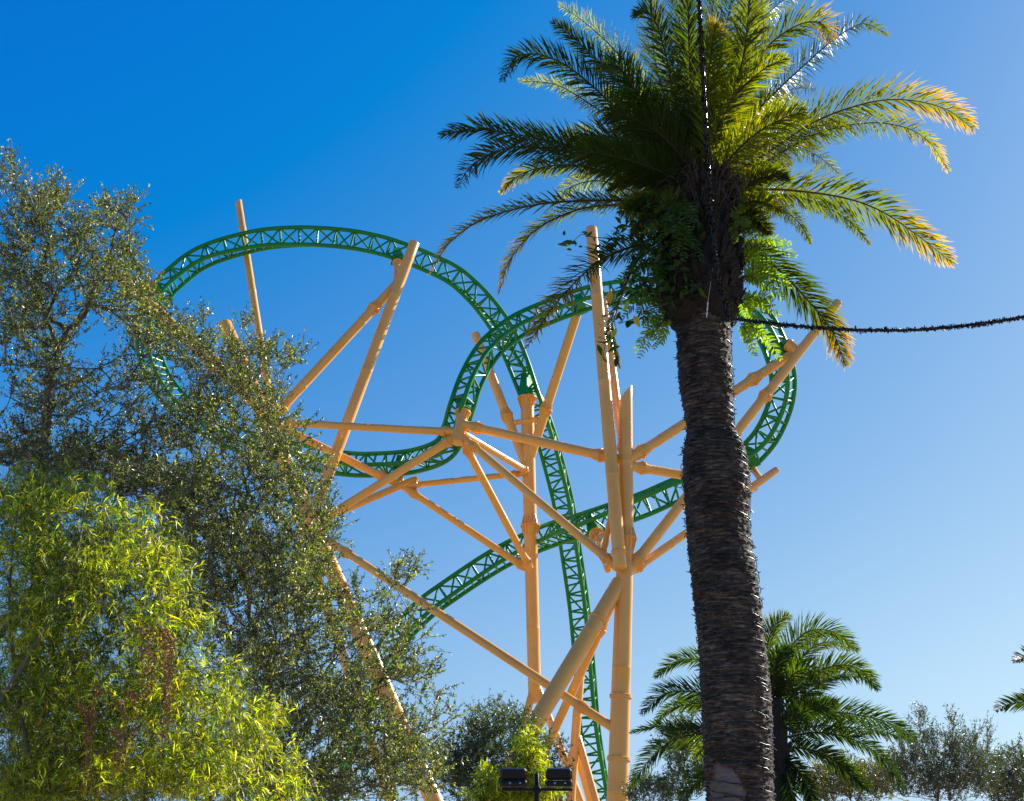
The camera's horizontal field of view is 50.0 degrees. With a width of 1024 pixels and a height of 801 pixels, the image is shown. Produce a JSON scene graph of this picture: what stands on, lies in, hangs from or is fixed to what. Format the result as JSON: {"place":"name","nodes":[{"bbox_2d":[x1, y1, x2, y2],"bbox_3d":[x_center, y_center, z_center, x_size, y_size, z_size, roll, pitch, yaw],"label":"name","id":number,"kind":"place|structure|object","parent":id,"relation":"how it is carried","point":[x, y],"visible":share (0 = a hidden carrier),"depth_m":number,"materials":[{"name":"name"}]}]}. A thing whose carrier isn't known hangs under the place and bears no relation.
{"place":"outdoors","nodes":[
{"label":"outdoors","id":0,"kind":"place"},
{"bbox_2d":[0,0,1023,800],"label":"sky","id":1,"kind":"structure","parent":0,"point":[893,510],"materials":[{"name":"blue"}]},
{"label":"ground","id":2,"kind":"structure","parent":0,"visible":0},
{"bbox_2d":[0,138,243,754],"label":"oak tree","id":3,"kind":"object","parent":2,"relation":"on","point":[154,474],"visible":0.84,"depth_m":15.16,"materials":[{"name":"green plant"}]},
{"bbox_2d":[0,445,329,800],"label":"bamboo clump","id":4,"kind":"object","parent":2,"relation":"on","point":[61,764],"visible":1,"depth_m":8.15,"materials":[{"name":"green plant"}]},
{"bbox_2d":[136,296,476,800],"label":"oak tree","id":5,"kind":"object","parent":2,"relation":"on","point":[269,566],"visible":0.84,"depth_m":14.66,"materials":[{"name":"green plant"}]},
{"bbox_2d":[109,199,841,800],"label":"roller coaster","id":6,"kind":"object","parent":2,"relation":"on","point":[623,559],"visible":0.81,"depth_m":61.43,"materials":[{"name":"green paint"}]},
{"bbox_2d":[422,688,574,800],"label":"tree","id":7,"kind":"object","parent":2,"relation":"on","point":[482,744],"visible":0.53,"depth_m":24.52,"materials":[{"name":"green plant"}]},
{"bbox_2d":[455,720,567,800],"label":"bamboo clump","id":8,"kind":"object","parent":2,"relation":"on","point":[488,788],"visible":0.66,"depth_m":22.07,"materials":[{"name":"green plant"}]},
{"bbox_2d":[500,768,572,800],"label":"floodlight pole","id":9,"kind":"object","parent":2,"relation":"on","point":[558,779],"visible":1,"depth_m":18.85,"materials":[{"name":"black metal"}]},
{"bbox_2d":[620,764,682,800],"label":"sapling","id":10,"kind":"object","parent":2,"relation":"on","point":[643,788],"visible":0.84,"depth_m":33.80,"materials":[{"name":"green plant"}]},
{"bbox_2d":[648,692,705,800],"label":"tree","id":11,"kind":"object","parent":2,"relation":"on","point":[679,758],"visible":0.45,"depth_m":33.99,"materials":[{"name":"green plant"}]},
{"bbox_2d":[427,0,979,800],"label":"date palm","id":12,"kind":"object","parent":2,"relation":"on","point":[649,140],"visible":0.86,"depth_m":16.09,"materials":[{"name":"green plant"}]},
{"bbox_2d":[558,185,723,367],"bbox_3d":[1.810,-1.775,15.498,2.427,3.012,0.813,3,-24,-7],"label":"climbing plant","id":13,"kind":"object","parent":12,"relation":"attached to","point":[669,256],"visible":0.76,"depth_m":15.53,"materials":[{"name":"green plant"}]},
{"bbox_2d":[618,287,663,327],"bbox_3d":[1.819,-1.298,15.558,0.669,0.712,0.339,-6,-25,14],"label":"fern","id":14,"kind":"object","parent":13,"relation":"attached to","point":[649,299],"visible":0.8,"depth_m":15.57,"materials":[{"name":"green plant"}]},
{"bbox_2d":[633,310,670,358],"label":"fern","id":15,"kind":"object","parent":13,"relation":"attached to","point":[657,330],"visible":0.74,"depth_m":15.61,"materials":[{"name":"green plant"}]},
{"bbox_2d":[614,240,668,285],"bbox_3d":[1.849,-1.905,15.660,0.786,0.900,0.480,0,-24,0],"label":"fern","id":16,"kind":"object","parent":12,"relation":"attached to","point":[651,266],"visible":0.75,"depth_m":15.64,"materials":[{"name":"green plant"}]},
{"bbox_2d":[642,215,704,262],"bbox_3d":[2.272,-2.257,15.515,0.878,0.906,0.356,0,-24,0],"label":"fern","id":17,"kind":"object","parent":12,"relation":"attached to","point":[682,233],"visible":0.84,"depth_m":15.50,"materials":[{"name":"green plant"}]},
{"bbox_2d":[653,186,698,238],"bbox_3d":[2.337,-2.681,15.604,0.586,1.057,0.416,-20,-31,38],"label":"fern","id":18,"kind":"object","parent":12,"relation":"attached to","point":[670,195],"visible":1,"depth_m":15.67,"materials":[{"name":"green plant"}]},
{"bbox_2d":[706,269,712,317],"bbox_3d":[2.756,-1.512,15.350,0.151,0.755,0.048,-10,-26,21],"label":"guy wire","id":19,"kind":"object","parent":12,"relation":"attached to","point":[707,301],"visible":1,"depth_m":15.27,"materials":[{"name":"grey metal"}]},
{"bbox_2d":[696,0,731,322],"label":"garland","id":20,"kind":"object","parent":12,"relation":"attached to","point":[708,164],"visible":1,"depth_m":15.22},
{"bbox_2d":[673,316,777,800],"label":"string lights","id":21,"kind":"object","parent":12,"relation":"attached to","point":[748,537],"visible":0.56,"depth_m":14.04},
{"bbox_2d":[728,203,755,243],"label":"fern","id":22,"kind":"object","parent":12,"relation":"attached to","point":[740,221],"visible":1,"depth_m":15.87,"materials":[{"name":"green plant"}]},
{"bbox_2d":[738,208,762,236],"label":"fern","id":23,"kind":"object","parent":12,"relation":"attached to","point":[752,217],"visible":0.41,"depth_m":16.10,"materials":[{"name":"green plant"}]},
{"bbox_2d":[738,289,780,327],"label":"fern","id":24,"kind":"object","parent":12,"relation":"attached to","point":[760,301],"visible":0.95,"depth_m":15.66,"materials":[{"name":"green plant"}]},
{"bbox_2d":[737,317,782,360],"bbox_3d":[3.510,-0.831,15.596,0.654,0.666,0.322,14,-28,-29],"label":"fern","id":25,"kind":"object","parent":12,"relation":"attached to","point":[744,330],"visible":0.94,"depth_m":15.60,"materials":[{"name":"green plant"}]},
{"bbox_2d":[741,262,792,301],"bbox_3d":[3.766,-1.760,15.899,0.824,0.847,0.681,-7,-25,16],"label":"fern","id":26,"kind":"object","parent":12,"relation":"attached to","point":[754,277],"visible":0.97,"depth_m":15.72,"materials":[{"name":"green plant"}]},
{"bbox_2d":[741,234,797,270],"bbox_3d":[3.746,-2.140,16.039,0.767,0.743,0.694,-11,-26,23],"label":"fern","id":27,"kind":"object","parent":12,"relation":"attached to","point":[756,250],"visible":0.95,"depth_m":15.92,"materials":[{"name":"green plant"}]},
{"bbox_2d":[725,315,1023,334],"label":"garland","id":28,"kind":"object","parent":12,"relation":"attached to","point":[750,321],"visible":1,"depth_m":14.45},
{"bbox_2d":[626,608,919,800],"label":"date palm","id":29,"kind":"object","parent":2,"relation":"on","point":[805,708],"visible":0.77,"depth_m":26.84,"materials":[{"name":"green plant"}]},
{"bbox_2d":[796,743,908,800],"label":"broad tree","id":30,"kind":"object","parent":2,"relation":"on","point":[824,779],"visible":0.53,"depth_m":39.17,"materials":[{"name":"green plant"}]},
{"bbox_2d":[864,701,1014,800],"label":"broad tree","id":31,"kind":"object","parent":2,"relation":"on","point":[949,777],"visible":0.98,"depth_m":35.55,"materials":[{"name":"green plant"}]},
{"bbox_2d":[981,732,1023,800],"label":"broad tree","id":32,"kind":"object","parent":2,"relation":"on","point":[1016,786],"visible":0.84,"depth_m":40.97,"materials":[{"name":"green plant"}]},
{"bbox_2d":[993,645,1023,713],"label":"date palm","id":33,"kind":"object","parent":2,"relation":"on","point":[1017,704],"visible":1,"depth_m":28.93,"materials":[{"name":"green plant"}]}
]}

